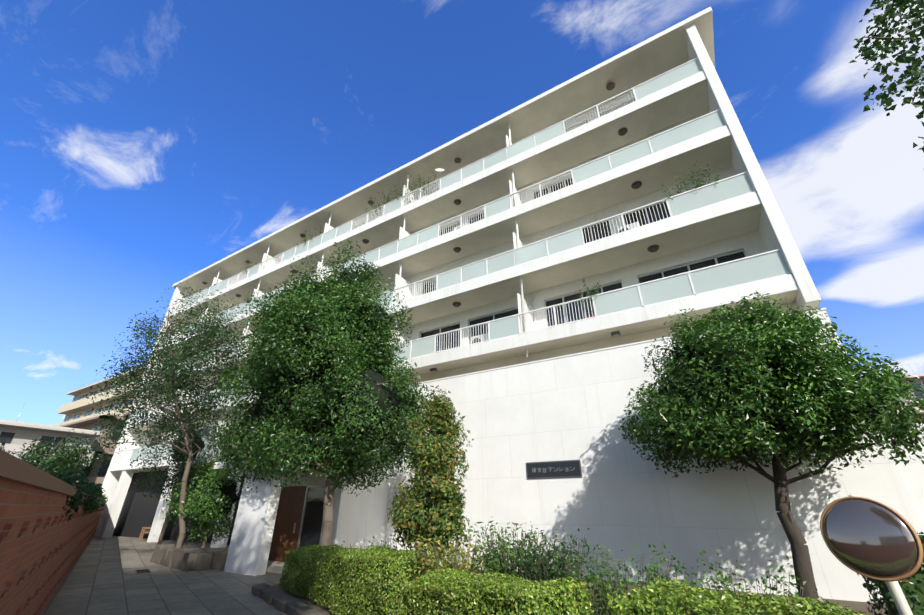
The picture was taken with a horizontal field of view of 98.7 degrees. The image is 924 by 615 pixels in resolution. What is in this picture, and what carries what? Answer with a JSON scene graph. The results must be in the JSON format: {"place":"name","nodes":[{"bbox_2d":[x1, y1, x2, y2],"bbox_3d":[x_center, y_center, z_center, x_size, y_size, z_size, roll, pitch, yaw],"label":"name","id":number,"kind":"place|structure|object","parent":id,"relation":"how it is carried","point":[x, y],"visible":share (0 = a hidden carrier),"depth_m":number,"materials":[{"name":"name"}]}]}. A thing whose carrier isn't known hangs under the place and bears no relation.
{"place":"outdoors","nodes":[
{"label":"outdoors","id":0,"kind":"place"},
{"bbox_2d":[42,536,287,614],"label":"paved lane","id":1,"kind":"structure","parent":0,"point":[103,578],"depth_m":9.53,"materials":[{"name":"stone"}]},
{"bbox_2d":[135,569,150,573],"bbox_3d":[-9.581,7.921,11.907,0.350,0.012,0.900,19,-33,-34],"label":"drain grate","id":2,"kind":"object","parent":1,"relation":"on","point":[143,571],"visible":1,"depth_m":11.82,"materials":[{"name":"grey metal"}]},
{"bbox_2d":[139,527,150,540],"bbox_3d":[-18.811,13.358,23.753,0.570,0.950,1.800,19,-33,-34],"label":"bench","id":3,"kind":"object","parent":1,"relation":"on","point":[143,531],"visible":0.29,"depth_m":23.34,"materials":[{"name":"brown wood"}]},
{"bbox_2d":[99,465,245,547],"bbox_3d":[-14.871,10.851,22.073,21.150,3.920,1.380,-15,-31,28],"label":"ground floor pilotis","id":4,"kind":"object","parent":1,"relation":"on","point":[132,511],"visible":0.35,"depth_m":25.35,"materials":[{"name":"white paint"}]},
{"bbox_2d":[150,544,204,571],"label":"planter stones","id":5,"kind":"object","parent":1,"relation":"on","point":[184,559],"visible":0.94,"depth_m":12.67,"materials":[{"name":"grey stone"}]},
{"bbox_2d":[130,398,230,544],"bbox_3d":[-14.261,8.271,20.389,4.808,7.116,4.791,6,-27,-11],"label":"tree","id":6,"kind":"object","parent":1,"relation":"on","point":[177,456],"visible":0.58,"depth_m":19.88,"materials":[{"name":"green plant"}]},
{"bbox_2d":[162,448,242,547],"bbox_3d":[-9.403,6.742,14.653,2.506,3.692,3.450,8,-28,-16],"label":"planter bush","id":7,"kind":"object","parent":1,"relation":"on","point":[213,500],"visible":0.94,"depth_m":14.05,"materials":[{"name":"green plant"}]},
{"bbox_2d":[194,548,228,570],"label":"planter stones","id":8,"kind":"object","parent":1,"relation":"on","point":[211,560],"visible":0.42,"depth_m":12.35,"materials":[{"name":"grey stone"}]},
{"bbox_2d":[252,583,325,614],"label":"kerb stones","id":9,"kind":"object","parent":1,"relation":"on","point":[278,600],"visible":1,"depth_m":7.54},
{"bbox_2d":[213,456,389,575],"bbox_3d":[-5.571,7.009,13.912,4.250,3.450,4.600,-15,-31,28],"label":"entrance","id":10,"kind":"object","parent":1,"relation":"on","point":[272,524],"visible":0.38,"depth_m":13.05,"materials":[{"name":"white paint"}]},
{"bbox_2d":[272,568,887,614],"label":"planting bed","id":11,"kind":"object","parent":1,"relation":"on","point":[857,606],"depth_m":7.78,"materials":[{"name":"soil"}]},
{"bbox_2d":[278,544,436,614],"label":"hedge","id":12,"kind":"object","parent":11,"relation":"on","point":[358,584],"visible":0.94,"depth_m":6.78,"materials":[{"name":"green plant"}]},
{"bbox_2d":[341,535,412,564],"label":"shrub stems","id":13,"kind":"object","parent":11,"relation":"on","point":[383,546],"visible":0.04,"depth_m":7.42,"materials":[{"name":"green plant"}]},
{"bbox_2d":[407,532,491,585],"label":"shrubs","id":14,"kind":"object","parent":11,"relation":"on","point":[435,562],"visible":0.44,"depth_m":6.11,"materials":[{"name":"green plant"}]},
{"bbox_2d":[398,567,593,614],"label":"hedge","id":15,"kind":"object","parent":11,"relation":"on","point":[485,594],"visible":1,"depth_m":4.22,"materials":[{"name":"green plant"}]},
{"bbox_2d":[462,516,558,581],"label":"shrubs","id":16,"kind":"object","parent":11,"relation":"on","point":[500,557],"visible":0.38,"depth_m":6.11,"materials":[{"name":"green plant"}]},
{"bbox_2d":[505,528,592,611],"bbox_3d":[1.261,3.898,5.520,1.273,1.474,1.346,-15,-31,28],"label":"shrub","id":17,"kind":"object","parent":11,"relation":"on","point":[541,572],"visible":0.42,"depth_m":5.54,"materials":[{"name":"green plant"}]},
{"bbox_2d":[555,543,695,614],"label":"shrubs","id":18,"kind":"object","parent":11,"relation":"on","point":[599,583],"visible":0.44,"depth_m":4.71,"materials":[{"name":"green plant"}]},
{"bbox_2d":[606,578,870,614],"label":"hedge","id":19,"kind":"object","parent":11,"relation":"on","point":[669,598],"visible":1,"depth_m":3.03,"materials":[{"name":"green plant"}]},
{"bbox_2d":[651,547,838,614],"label":"shrub","id":20,"kind":"object","parent":11,"relation":"on","point":[722,580],"visible":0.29,"depth_m":4.15,"materials":[{"name":"green plant"}]},
{"bbox_2d":[618,291,923,611],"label":"tree","id":21,"kind":"object","parent":11,"relation":"on","point":[738,387],"visible":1,"depth_m":7.52,"materials":[{"name":"green plant"}]},
{"bbox_2d":[820,495,923,614],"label":"traffic mirror","id":22,"kind":"object","parent":1,"relation":"on","point":[870,538],"visible":1,"depth_m":3.11,"materials":[{"name":"paint"}]},
{"bbox_2d":[857,531,923,614],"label":"hedge","id":23,"kind":"object","parent":1,"relation":"on","point":[912,587],"visible":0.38,"depth_m":4.23,"materials":[{"name":"green plant"}]},
{"bbox_2d":[148,116,639,414],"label":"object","id":24,"kind":"object","parent":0,"point":[616,230],"visible":0.06,"depth_m":15.86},
{"bbox_2d":[144,91,767,471],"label":"balcony back walls","id":25,"kind":"structure","parent":0,"point":[734,248],"depth_m":16.10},
{"bbox_2d":[0,0,923,424],"label":"sky","id":26,"kind":"structure","parent":0,"point":[145,144],"materials":[{"name":"blue"}]},
{"bbox_2d":[385,310,923,602],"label":"podium wall","id":27,"kind":"structure","parent":0,"point":[618,496],"depth_m":10.91,"materials":[{"name":"white paint"}]},
{"bbox_2d":[526,460,581,478],"bbox_3d":[2.722,4.851,11.870,1.700,0.470,0.045,-15,-31,28],"label":"name plate","id":28,"kind":"object","parent":27,"relation":"attached to","point":[556,469],"visible":1,"depth_m":11.84,"materials":[{"name":"grey metal"}]},
{"bbox_2d":[403,303,826,384],"bbox_3d":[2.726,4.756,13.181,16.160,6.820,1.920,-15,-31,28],"label":"ledge","id":29,"kind":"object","parent":27,"relation":"on","point":[632,339],"depth_m":13.98,"materials":[{"name":"white concrete"}]},
{"bbox_2d":[849,0,923,169],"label":"foliage","id":30,"kind":"object","parent":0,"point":[915,13],"visible":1,"depth_m":4.69,"materials":[{"name":"green plant"}]},
{"label":"ground","id":31,"kind":"structure","parent":0,"visible":0},
{"bbox_2d":[0,441,26,458],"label":"bush trunk","id":32,"kind":"object","parent":31,"relation":"on","point":[3,443],"visible":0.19,"depth_m":8.10,"materials":[{"name":"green plant"}]},
{"bbox_2d":[0,419,101,481],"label":"neighboring house","id":33,"kind":"structure","parent":31,"relation":"on","point":[16,435],"depth_m":31.75,"materials":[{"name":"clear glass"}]},
{"bbox_2d":[0,449,105,614],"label":"brick wall","id":34,"kind":"structure","parent":31,"relation":"on","point":[44,542],"depth_m":3.61,"materials":[{"name":"brown brick"}]},
{"bbox_2d":[44,467,107,520],"bbox_3d":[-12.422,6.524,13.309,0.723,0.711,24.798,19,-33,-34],"label":"shrub","id":35,"kind":"object","parent":34,"relation":"attached to","point":[92,490],"visible":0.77,"depth_m":5.44,"materials":[{"name":"green plant"}]},
{"bbox_2d":[15,429,107,476],"bbox_3d":[-14.615,6.465,13.832,3.454,4.451,2.522,-15,-31,28],"label":"bush","id":36,"kind":"object","parent":31,"relation":"on","point":[62,458],"visible":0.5,"depth_m":13.98,"materials":[{"name":"green plant"}]},
{"bbox_2d":[61,415,125,486],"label":"building","id":37,"kind":"structure","parent":31,"relation":"on","point":[97,476],"depth_m":37.48,"materials":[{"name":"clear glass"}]},
{"bbox_2d":[52,364,146,425],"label":"building","id":38,"kind":"structure","parent":31,"relation":"on","point":[80,406],"depth_m":54.51,"materials":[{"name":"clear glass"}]},
{"bbox_2d":[82,282,260,566],"bbox_3d":[-11.037,3.786,14.819,8.219,10.123,4.950,-15,-31,28],"label":"tree","id":39,"kind":"object","parent":31,"relation":"on","point":[174,380],"visible":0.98,"depth_m":14.40,"materials":[{"name":"green plant"}]},
{"bbox_2d":[204,240,435,552],"bbox_3d":[-4.713,2.712,13.102,8.095,10.500,5.726,-15,-31,28],"label":"tree","id":40,"kind":"object","parent":31,"relation":"on","point":[342,404],"visible":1,"depth_m":11.83,"materials":[{"name":"green plant"}]},
{"bbox_2d":[387,385,474,567],"bbox_3d":[-0.568,3.438,7.283,1.565,3.974,1.522,-15,-31,28],"label":"columnar shrub","id":41,"kind":"object","parent":31,"relation":"on","point":[432,509],"visible":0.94,"depth_m":7.07,"materials":[{"name":"green plant"}]},
{"bbox_2d":[93,7,820,536],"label":"apartment block","id":42,"kind":"structure","parent":31,"relation":"on","point":[689,97],"depth_m":16.48,"materials":[{"name":"white paint"}]},
{"bbox_2d":[164,135,533,452],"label":"balcony partitions","id":43,"kind":"object","parent":42,"relation":"attached to","point":[527,305],"visible":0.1,"depth_m":19.43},
{"bbox_2d":[180,123,527,413],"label":"drainpipes","id":44,"kind":"object","parent":42,"relation":"attached to","point":[522,295],"visible":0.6,"depth_m":19.16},
{"bbox_2d":[153,82,658,427],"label":"ceiling lights","id":45,"kind":"object","parent":42,"relation":"attached to","point":[636,184],"visible":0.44,"depth_m":17.50,"materials":[{"name":"brown metal"}]},
{"bbox_2d":[165,161,719,400],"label":"plants","id":46,"kind":"object","parent":42,"relation":"on","point":[678,192],"visible":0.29,"depth_m":14.29,"materials":[{"name":"green plant"}]},
{"bbox_2d":[115,58,791,462],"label":"balcony railings","id":47,"kind":"object","parent":42,"relation":"attached to","point":[397,290],"visible":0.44,"depth_m":16.16,"materials":[{"name":"grey metal"}]},
{"bbox_2d":[129,59,789,460],"bbox_3d":[-7.694,0.745,21.259,38.840,12.345,0.012,-15,-31,28],"label":"balcony glass","id":48,"kind":"object","parent":42,"relation":"attached to","point":[769,265],"visible":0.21,"depth_m":14.95,"materials":[{"name":"glass"}]},
{"bbox_2d":[430,305,747,371],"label":"flood lights","id":49,"kind":"object","parent":42,"relation":"attached to","point":[615,334],"visible":0.69,"depth_m":12.85,"materials":[{"name":"brown metal"}]},
{"bbox_2d":[859,363,923,420],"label":"building","id":50,"kind":"structure","parent":31,"relation":"on","point":[921,378],"depth_m":38.10,"materials":[{"name":"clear glass"}]},
{"bbox_2d":[888,423,923,522],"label":"side wall","id":51,"kind":"structure","parent":31,"relation":"on","point":[912,472],"depth_m":8.13,"materials":[{"name":"white paint"}]}
]}

